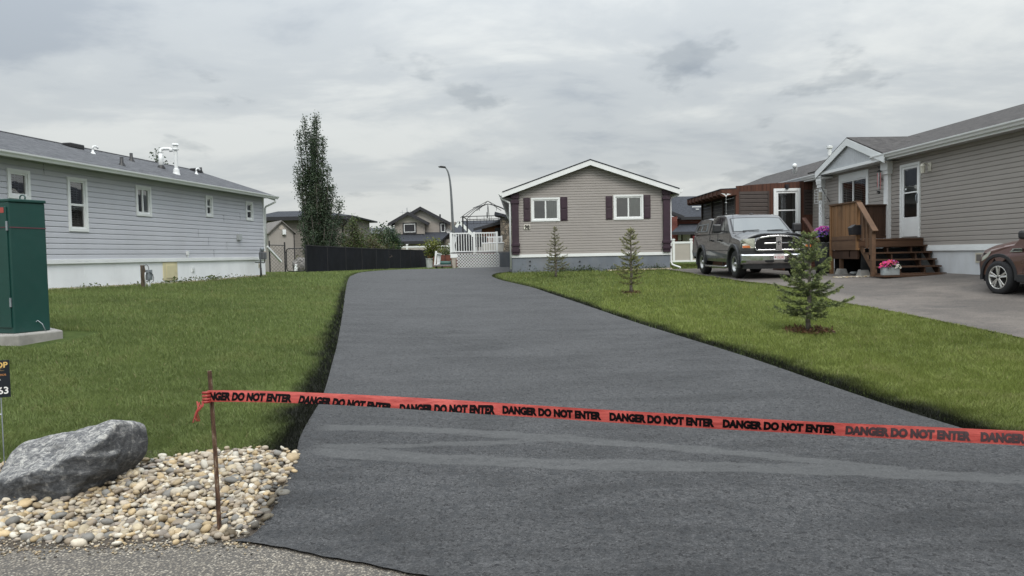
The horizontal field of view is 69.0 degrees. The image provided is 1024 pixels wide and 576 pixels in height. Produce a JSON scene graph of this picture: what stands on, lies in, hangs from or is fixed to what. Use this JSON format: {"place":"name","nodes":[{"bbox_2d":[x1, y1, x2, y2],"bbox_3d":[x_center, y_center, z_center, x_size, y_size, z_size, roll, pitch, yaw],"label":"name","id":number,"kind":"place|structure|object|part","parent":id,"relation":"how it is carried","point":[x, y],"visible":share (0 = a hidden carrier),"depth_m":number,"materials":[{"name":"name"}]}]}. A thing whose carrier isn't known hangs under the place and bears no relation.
{"place":"outdoors","nodes":[
{"label":"outdoors","id":0,"kind":"place"},
{"bbox_2d":[0,445,300,549],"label":"verge","id":1,"kind":"structure","parent":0,"point":[140,540],"depth_m":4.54,"materials":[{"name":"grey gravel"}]},
{"bbox_2d":[0,360,10,463],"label":"lawn sign","id":2,"kind":"object","parent":1,"relation":"on","point":[5,388],"visible":1,"depth_m":5.32,"materials":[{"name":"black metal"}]},
{"bbox_2d":[0,530,10,536],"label":"loose stone","id":3,"kind":"object","parent":1,"relation":"on","point":[5,533],"visible":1,"depth_m":4.59,"materials":[{"name":"beige stone"}]},
{"bbox_2d":[43,535,52,540],"bbox_3d":[-2.816,1.526,4.537,0.061,0.045,0.055,-1,3,0],"label":"loose stone","id":4,"kind":"object","parent":1,"relation":"on","point":[47,537],"visible":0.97,"depth_m":4.52,"materials":[{"name":"grey stone"}]},
{"bbox_2d":[0,420,147,504],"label":"boulder","id":5,"kind":"object","parent":1,"relation":"on","point":[72,464],"visible":0.82,"depth_m":5.08,"materials":[{"name":"grey stone"}]},
{"bbox_2d":[70,538,86,546],"bbox_3d":[-2.597,1.529,4.466,0.089,0.054,0.070,-3,3,-38],"label":"loose stone","id":6,"kind":"object","parent":1,"relation":"on","point":[79,542],"visible":0.99,"depth_m":4.44,"materials":[{"name":"white stone"}]},
{"bbox_2d":[111,541,121,545],"bbox_3d":[-2.363,1.528,4.451,0.057,0.042,0.072,-2,3,-23],"label":"loose stone","id":7,"kind":"object","parent":1,"relation":"on","point":[116,543],"visible":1,"depth_m":4.43,"materials":[{"name":"white stone"}]},
{"bbox_2d":[207,371,221,529],"bbox_3d":[-1.823,1.088,4.577,0.028,1.168,0.053,1,3,40],"label":"metal stake","id":8,"kind":"object","parent":1,"relation":"on","point":[215,460],"visible":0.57,"depth_m":4.57,"materials":[{"name":"metal"}]},
{"bbox_2d":[192,390,1023,445],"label":"danger tape","id":9,"kind":"object","parent":8,"relation":"attached to","point":[988,436],"visible":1,"depth_m":4.08,"materials":[{"name":"red plastic"}]},
{"bbox_2d":[221,535,229,540],"bbox_3d":[-1.734,1.512,4.512,0.063,0.034,0.047,0,3,31],"label":"loose stone","id":10,"kind":"object","parent":1,"relation":"on","point":[225,538],"visible":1,"depth_m":4.49,"materials":[{"name":"beige stone"}]},
{"bbox_2d":[50,275,266,289],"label":"edging gravel","id":11,"kind":"structure","parent":0,"point":[158,283],"depth_m":21.97,"materials":[{"name":"grey gravel"}]},
{"bbox_2d":[0,542,428,575],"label":"street","id":12,"kind":"structure","parent":0,"point":[269,560],"depth_m":4.19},
{"bbox_2d":[0,528,261,560],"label":"verge grit","id":13,"kind":"object","parent":12,"relation":"on","point":[235,543],"visible":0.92,"depth_m":4.43,"materials":[{"name":"gravel"}]},
{"bbox_2d":[194,538,202,542],"bbox_3d":[-1.879,1.517,4.468,0.040,0.030,0.044,0,3,22],"label":"loose stone","id":14,"kind":"object","parent":12,"relation":"on","point":[198,540],"visible":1,"depth_m":4.46,"materials":[{"name":"white stone"}]},
{"bbox_2d":[440,239,457,266],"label":"raised planter","id":15,"kind":"object","parent":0,"point":[445,256],"visible":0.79,"depth_m":51.97,"materials":[{"name":"red wood"}]},
{"bbox_2d":[0,262,1023,462],"bbox_3d":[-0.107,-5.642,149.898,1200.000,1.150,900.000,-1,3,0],"label":"ground","id":16,"kind":"structure","parent":0,"point":[68,334],"depth_m":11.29,"materials":[{"name":"green plant"}]},
{"bbox_2d":[0,328,62,345],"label":"concrete pad","id":17,"kind":"object","parent":16,"relation":"on","point":[19,339],"visible":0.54,"depth_m":9.72,"materials":[{"name":"grey concrete"}]},
{"bbox_2d":[0,194,49,333],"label":"utility cabinet","id":18,"kind":"object","parent":17,"relation":"on","point":[24,301],"visible":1,"depth_m":9.81,"materials":[{"name":"metal"}]},
{"bbox_3d":[-6.942,-0.267,9.809,0.886,1.576,0.028,0,3,18],"label":"cabinet door","id":19,"kind":"part","parent":18,"relation":"part of","materials":[{"name":"metal"}]},
{"bbox_2d":[0,131,281,288],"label":"mobile home","id":20,"kind":"object","parent":16,"relation":"on","point":[113,219],"visible":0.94,"depth_m":21.02,"materials":[{"name":"grey plastic"}]},
{"bbox_2d":[4,168,30,199],"bbox_3d":[-11.414,-2.348,16.899,0.545,0.666,0.655,-1,3,7],"label":"window","id":21,"kind":"structure","parent":20,"relation":"in","point":[18,181],"depth_m":16.98,"materials":[{"name":"white plastic"}]},
{"bbox_2d":[60,176,88,231],"bbox_3d":[-11.169,-2.092,18.770,0.545,1.354,0.701,-1,3,7],"label":"window","id":22,"kind":"structure","parent":20,"relation":"in","point":[77,192],"depth_m":18.96,"materials":[{"name":"white plastic"}]},
{"bbox_2d":[135,185,151,216],"bbox_3d":[-10.833,-2.494,21.433,0.545,0.870,0.712,-1,3,7],"label":"window","id":23,"kind":"structure","parent":20,"relation":"in","point":[143,197],"depth_m":21.55,"materials":[{"name":"white plastic"}]},
{"bbox_2d":[205,195,212,216],"bbox_3d":[-10.381,-2.731,24.953,0.545,0.713,0.438,-1,3,7],"label":"window","id":24,"kind":"structure","parent":20,"relation":"in","point":[208,199],"depth_m":25.01,"materials":[{"name":"white plastic"}]},
{"bbox_2d":[245,201,253,220],"bbox_3d":[-10.021,-2.857,27.756,0.545,0.712,0.543,-1,3,7],"label":"window","id":25,"kind":"structure","parent":20,"relation":"in","point":[249,205],"depth_m":27.83,"materials":[{"name":"white plastic"}]},
{"bbox_2d":[140,265,153,286],"bbox_3d":[-9.646,-0.293,19.626,0.184,0.652,0.432,0,3,22],"label":"power pedestal","id":26,"kind":"object","parent":16,"relation":"on","point":[146,275],"visible":0.88,"depth_m":19.58,"materials":[{"name":"grey metal"}]},
{"bbox_2d":[71,273,250,286],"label":"weeds","id":27,"kind":"object","parent":16,"relation":"on","point":[199,278],"visible":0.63,"depth_m":23.38,"materials":[{"name":"green plant"}]},
{"bbox_2d":[149,147,173,163],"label":"distant tree","id":28,"kind":"object","parent":16,"relation":"on","point":[156,156],"visible":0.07,"depth_m":59.52,"materials":[{"name":"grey plant"}]},
{"bbox_2d":[255,247,266,276],"bbox_3d":[-9.326,-0.959,27.659,0.192,1.128,0.761,-1,3,7],"label":"gas meter","id":29,"kind":"object","parent":16,"relation":"on","point":[262,254],"visible":0.96,"depth_m":27.69,"materials":[{"name":"grey metal"}]},
{"bbox_2d":[268,241,285,271],"bbox_3d":[-10.888,-1.401,34.563,0.779,1.600,0.070,-1,3,0],"label":"chain link fence","id":30,"kind":"object","parent":16,"relation":"on","point":[270,261],"visible":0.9,"depth_m":34.55,"materials":[{"name":"black metal"}]},
{"bbox_2d":[285,248,305,271],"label":"chain link gate","id":31,"kind":"structure","parent":30,"relation":"attached to","point":[294,258],"depth_m":34.55,"materials":[{"name":"black metal"}]},
{"bbox_2d":[265,220,296,271],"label":"garden shed","id":32,"kind":"structure","parent":16,"relation":"on","point":[280,232],"depth_m":37.96,"materials":[{"name":"beige plastic"}]},
{"bbox_2d":[292,258,304,270],"bbox_3d":[-10.697,-1.080,37.496,0.743,0.913,0.763,-1,3,0],"label":"yard rock","id":33,"kind":"object","parent":16,"relation":"on","point":[302,267],"visible":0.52,"depth_m":37.22,"materials":[{"name":"stone"}]},
{"bbox_2d":[290,112,347,257],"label":"poplar tree","id":34,"kind":"object","parent":16,"relation":"on","point":[317,205],"visible":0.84,"depth_m":41.67,"materials":[{"name":"green plant"}]},
{"bbox_2d":[266,211,377,258],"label":"bungalow","id":35,"kind":"object","parent":16,"relation":"on","point":[290,219],"visible":0.25,"depth_m":55.87,"materials":[{"name":"brown"}]},
{"bbox_2d":[340,215,365,247],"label":"shrub","id":36,"kind":"object","parent":16,"relation":"on","point":[353,236],"visible":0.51,"depth_m":43.81,"materials":[{"name":"green plant"}]},
{"bbox_2d":[337,224,382,248],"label":"shrub","id":37,"kind":"object","parent":16,"relation":"on","point":[372,244],"visible":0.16,"depth_m":44.66,"materials":[{"name":"green plant"}]},
{"bbox_2d":[305,244,427,272],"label":"screened fence","id":38,"kind":"object","parent":16,"relation":"on","point":[325,258],"visible":0.8,"depth_m":40.34,"materials":[{"name":"black fabric"}]},
{"bbox_2d":[358,225,386,248],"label":"shrub","id":39,"kind":"object","parent":16,"relation":"on","point":[372,237],"visible":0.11,"depth_m":47.19,"materials":[{"name":"green plant"}]},
{"bbox_2d":[370,228,396,241],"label":"distant house","id":40,"kind":"structure","parent":16,"relation":"on","point":[379,231],"depth_m":81.44,"materials":[{"name":"beige"}]},
{"bbox_2d":[371,222,398,248],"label":"shrub","id":41,"kind":"object","parent":16,"relation":"on","point":[383,237],"visible":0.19,"depth_m":48.53,"materials":[{"name":"green plant"}]},
{"bbox_2d":[384,226,403,248],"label":"shrub","id":42,"kind":"object","parent":16,"relation":"on","point":[394,238],"visible":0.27,"depth_m":49.66,"materials":[{"name":"green plant"}]},
{"bbox_2d":[388,207,456,245],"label":"two storey house","id":43,"kind":"structure","parent":16,"relation":"on","point":[413,231],"depth_m":89.73,"materials":[{"name":"beige"}]},
{"bbox_2d":[400,243,449,254],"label":"vinyl fence","id":44,"kind":"object","parent":16,"relation":"on","point":[413,247],"visible":0.16,"depth_m":67.86,"materials":[{"name":"white plastic"}]},
{"bbox_2d":[425,258,432,267],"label":"planter tub","id":45,"kind":"object","parent":16,"relation":"on","point":[429,262],"visible":1,"depth_m":49.79,"materials":[{"name":"white plastic"}]},
{"bbox_2d":[417,236,444,266],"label":"ornamental tree","id":46,"kind":"object","parent":16,"relation":"on","point":[432,247],"visible":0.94,"depth_m":49.74,"materials":[{"name":"green plant"}]},
{"bbox_2d":[433,251,451,268],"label":"railing section","id":47,"kind":"object","parent":16,"relation":"on","point":[438,256],"visible":0.95,"depth_m":42.99,"materials":[{"name":"white plastic"}]},
{"bbox_2d":[440,261,450,264],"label":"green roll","id":48,"kind":"object","parent":47,"relation":"on","point":[445,262],"visible":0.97,"depth_m":43.77,"materials":[{"name":"green plastic"}]},
{"bbox_2d":[438,166,454,252],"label":"street lamp","id":49,"kind":"object","parent":16,"relation":"on","point":[452,216],"visible":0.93,"depth_m":66.64,"materials":[{"name":"metal"}]},
{"bbox_2d":[451,258,455,267],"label":"plant bucket","id":50,"kind":"object","parent":16,"relation":"on","point":[453,262],"visible":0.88,"depth_m":43.07,"materials":[{"name":"beige plastic"}]},
{"bbox_2d":[451,220,494,253],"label":"distant house","id":51,"kind":"structure","parent":16,"relation":"on","point":[458,226],"depth_m":86.11,"materials":[{"name":"beige"}]},
{"bbox_2d":[450,232,509,267],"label":"raised deck","id":52,"kind":"structure","parent":16,"relation":"on","point":[465,259],"depth_m":43.46,"materials":[{"name":"wood"}]},
{"bbox_2d":[455,232,472,252],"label":"covered grill","id":53,"kind":"object","parent":52,"relation":"on","point":[464,242],"visible":0.54,"depth_m":44.42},
{"bbox_2d":[477,237,487,250],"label":"patio chair","id":54,"kind":"object","parent":52,"relation":"on","point":[480,242],"visible":0.47,"depth_m":45.45,"materials":[{"name":"white plastic"}]},
{"bbox_2d":[460,201,506,232],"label":"gazebo frame","id":55,"kind":"object","parent":52,"relation":"on","point":[474,208],"visible":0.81,"depth_m":47.81,"materials":[{"name":"black metal"}]},
{"bbox_2d":[482,242,504,251],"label":"storage bin","id":56,"kind":"object","parent":52,"relation":"on","point":[500,246],"visible":0.82,"depth_m":44.39,"materials":[{"name":"plastic"}]},
{"bbox_2d":[473,212,511,253],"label":"stone cabin","id":57,"kind":"object","parent":16,"relation":"on","point":[500,227],"visible":0.49,"depth_m":57.93,"materials":[{"name":"beige stone"}]},
{"bbox_2d":[543,227,569,276],"bbox_3d":[1.531,-1.232,25.567,0.881,1.845,0.908,1,3,32],"label":"spruce tree","id":58,"kind":"object","parent":16,"relation":"on","point":[555,258],"visible":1,"depth_m":25.52,"materials":[{"name":"green plant"}]},
{"bbox_2d":[512,260,665,272],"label":"weeds","id":59,"kind":"object","parent":16,"relation":"on","point":[595,268],"visible":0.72,"depth_m":28.78,"materials":[{"name":"green plant"}]},
{"bbox_2d":[498,159,682,272],"bbox_3d":[3.160,-3.164,39.362,7.093,4.533,21.600,-1,3,1],"label":"mobile home","id":60,"kind":"object","parent":16,"relation":"on","point":[614,203],"visible":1,"depth_m":28.85,"materials":[{"name":"beige plastic"}]},
{"bbox_2d":[531,197,559,221],"bbox_3d":[1.302,-3.051,29.104,1.119,0.919,0.545,-1,3,1],"label":"window","id":61,"kind":"structure","parent":60,"relation":"in","point":[542,209],"depth_m":28.90,"materials":[{"name":"white plastic"}]},
{"bbox_2d":[613,194,643,219],"bbox_3d":[4.506,-3.137,29.064,1.153,0.962,0.545,-1,3,1],"label":"window","id":62,"kind":"structure","parent":60,"relation":"in","point":[625,207],"depth_m":28.85,"materials":[{"name":"white plastic"}]},
{"bbox_2d":[614,227,644,291],"bbox_3d":[2.822,-0.649,17.928,0.741,1.664,0.904,1,4,44],"label":"spruce tree","id":63,"kind":"object","parent":16,"relation":"on","point":[631,282],"visible":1,"depth_m":17.89,"materials":[{"name":"green plant"}]},
{"bbox_2d":[622,289,640,294],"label":"mulch","id":64,"kind":"object","parent":16,"relation":"on","point":[631,292],"visible":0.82,"depth_m":17.89,"materials":[{"name":"brown plant"}]},
{"bbox_2d":[672,238,695,261],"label":"vinyl fence","id":65,"kind":"object","parent":16,"relation":"on","point":[681,251],"visible":0.58,"depth_m":51.94,"materials":[{"name":"beige plastic"}]},
{"bbox_2d":[687,181,812,265],"bbox_3d":[9.911,-2.569,31.154,3.884,3.298,5.540,-1,3,0],"label":"porch enclosure","id":66,"kind":"object","parent":16,"relation":"on","point":[774,198],"visible":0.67,"depth_m":28.49,"materials":[{"name":"brown wood"}]},
{"bbox_2d":[773,188,800,233],"bbox_3d":[10.514,-2.755,28.759,1.017,2.120,0.610,-1,3,0],"label":"door","id":67,"kind":"structure","parent":66,"relation":"in","point":[782,197],"depth_m":28.51,"materials":[{"name":"white plastic"}]},
{"bbox_2d":[782,323,835,333],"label":"mulch","id":68,"kind":"object","parent":16,"relation":"on","point":[811,329],"visible":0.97,"depth_m":10.63,"materials":[{"name":"brown plant"}]},
{"bbox_2d":[773,231,854,331],"bbox_3d":[4.199,-0.076,10.645,0.904,1.518,1.064,-2,3,-11],"label":"spruce tree","id":69,"kind":"object","parent":16,"relation":"on","point":[808,293],"visible":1,"depth_m":10.60,"materials":[{"name":"green plant"}]},
{"bbox_2d":[707,104,1023,274],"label":"mobile home","id":70,"kind":"object","parent":16,"relation":"on","point":[966,216],"visible":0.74,"depth_m":19.84,"materials":[{"name":"grey plastic"}]},
{"bbox_2d":[814,187,829,203],"bbox_3d":[10.921,-3.227,26.090,0.536,0.612,0.292,-1,3,0],"label":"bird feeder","id":71,"kind":"object","parent":70,"relation":"attached to","point":[820,196],"visible":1,"depth_m":26.08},
{"bbox_2d":[839,169,881,203],"bbox_3d":[11.432,-3.066,24.422,0.545,1.450,1.950,-1,3,-2],"label":"window","id":72,"kind":"structure","parent":70,"relation":"in","point":[853,186],"depth_m":24.64,"materials":[{"name":"white plastic"}]},
{"bbox_2d":[877,170,881,193],"bbox_3d":[11.023,-3.187,22.355,0.140,0.730,0.140,-1,3,0],"label":"wind chime","id":73,"kind":"object","parent":70,"relation":"hanging from","point":[878,180],"visible":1,"depth_m":22.32,"materials":[{"name":"black metal"}]},
{"bbox_2d":[899,161,923,237],"bbox_3d":[11.348,-2.482,21.140,0.237,2.099,0.987,-1,3,-2],"label":"door","id":74,"kind":"structure","parent":70,"relation":"in","point":[909,226],"depth_m":21.22,"materials":[{"name":"white plastic"}]},
{"bbox_2d":[0,0,1023,228],"label":"sky","id":75,"kind":"structure","parent":0,"point":[697,97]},
{"bbox_2d":[234,267,1023,575],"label":"driveway","id":76,"kind":"structure","parent":0,"point":[433,493],"depth_m":5.47,"materials":[{"name":"grey asphalt"}]},
{"bbox_2d":[607,268,671,270],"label":"edging gravel","id":77,"kind":"structure","parent":0,"point":[641,269],"depth_m":28.64,"materials":[{"name":"grey gravel"}]},
{"bbox_2d":[672,196,709,241],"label":"red house","id":78,"kind":"structure","parent":0,"point":[686,219],"depth_m":58.81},
{"bbox_2d":[682,234,689,241],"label":"door","id":79,"kind":"structure","parent":78,"relation":"in","point":[685,237],"depth_m":58.74,"materials":[{"name":"glass"}]},
{"bbox_2d":[493,263,1023,430],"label":"lawn grass","id":80,"kind":"structure","parent":0,"point":[980,409],"depth_m":9.73,"materials":[{"name":"green plant"}]},
{"bbox_2d":[773,218,820,269],"bbox_3d":[9.992,-1.584,26.248,1.453,1.854,1.868,-1,3,0],"label":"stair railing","id":81,"kind":"object","parent":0,"point":[808,227],"visible":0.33,"depth_m":26.34,"materials":[{"name":"brown wood"}]},
{"bbox_2d":[668,268,1023,337],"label":"parking pad","id":82,"kind":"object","parent":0,"point":[971,300],"visible":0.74,"depth_m":15.34,"materials":[{"name":"concrete"}]},
{"bbox_2d":[692,206,811,277],"bbox_3d":[7.438,-1.475,23.710,2.690,2.120,5.830,-1,3,0],"label":"pickup truck","id":83,"kind":"object","parent":82,"relation":"on","point":[739,244],"visible":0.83,"depth_m":22.23,"materials":[{"name":"paint"}]},
{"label":"rear door window","id":84,"kind":"part","parent":83,"relation":"part of","materials":[{"name":"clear glass"}]},
{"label":"door window","id":85,"kind":"part","parent":83,"relation":"part of","materials":[{"name":"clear glass"}]},
{"bbox_2d":[815,242,834,272],"bbox_3d":[9.619,-0.949,22.900,0.602,0.988,0.591,1,3,34],"label":"plant stand","id":86,"kind":"object","parent":82,"relation":"on","point":[822,246],"visible":0.21,"depth_m":22.72,"materials":[{"name":"black"}]},
{"bbox_2d":[814,226,828,241],"bbox_3d":[9.563,-1.655,22.831,0.758,0.523,0.561,-1,3,0],"label":"flower pot","id":87,"kind":"object","parent":86,"relation":"on","point":[823,233],"visible":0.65,"depth_m":22.73,"materials":[{"name":"black plastic"}]},
{"bbox_2d":[835,269,847,274],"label":"pier block","id":88,"kind":"structure","parent":82,"relation":"on","point":[840,271],"depth_m":21.64,"materials":[{"name":"concrete"}]},
{"bbox_2d":[856,270,869,275],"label":"pier block","id":89,"kind":"structure","parent":82,"relation":"on","point":[863,272],"depth_m":20.62,"materials":[{"name":"concrete"}]},
{"bbox_2d":[828,201,946,276],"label":"front deck","id":90,"kind":"structure","parent":82,"relation":"on","point":[866,249],"depth_m":20.62,"materials":[{"name":"brown wood"}]},
{"bbox_2d":[848,224,860,234],"bbox_3d":[9.456,-1.602,20.492,0.350,0.285,0.250,-1,3,0],"label":"mailbox","id":91,"kind":"object","parent":90,"relation":"attached to","point":[855,229],"visible":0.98,"depth_m":20.38,"materials":[{"name":"black metal"}]},
{"bbox_2d":[879,260,901,274],"bbox_3d":[9.839,-0.540,19.380,0.597,0.399,0.372,-1,3,0],"label":"flower planter","id":92,"kind":"object","parent":82,"relation":"on","point":[886,267],"visible":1,"depth_m":19.28,"materials":[{"name":"metal"}]},
{"bbox_2d":[979,230,1023,293],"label":"parked suv","id":93,"kind":"object","parent":82,"relation":"on","point":[1001,268],"visible":1,"depth_m":14.82,"materials":[{"name":"red paint"}]},
{"bbox_2d":[834,275,869,277],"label":"deck gravel","id":94,"kind":"structure","parent":0,"point":[851,276],"depth_m":20.33,"materials":[{"name":"grey gravel"}]}
]}

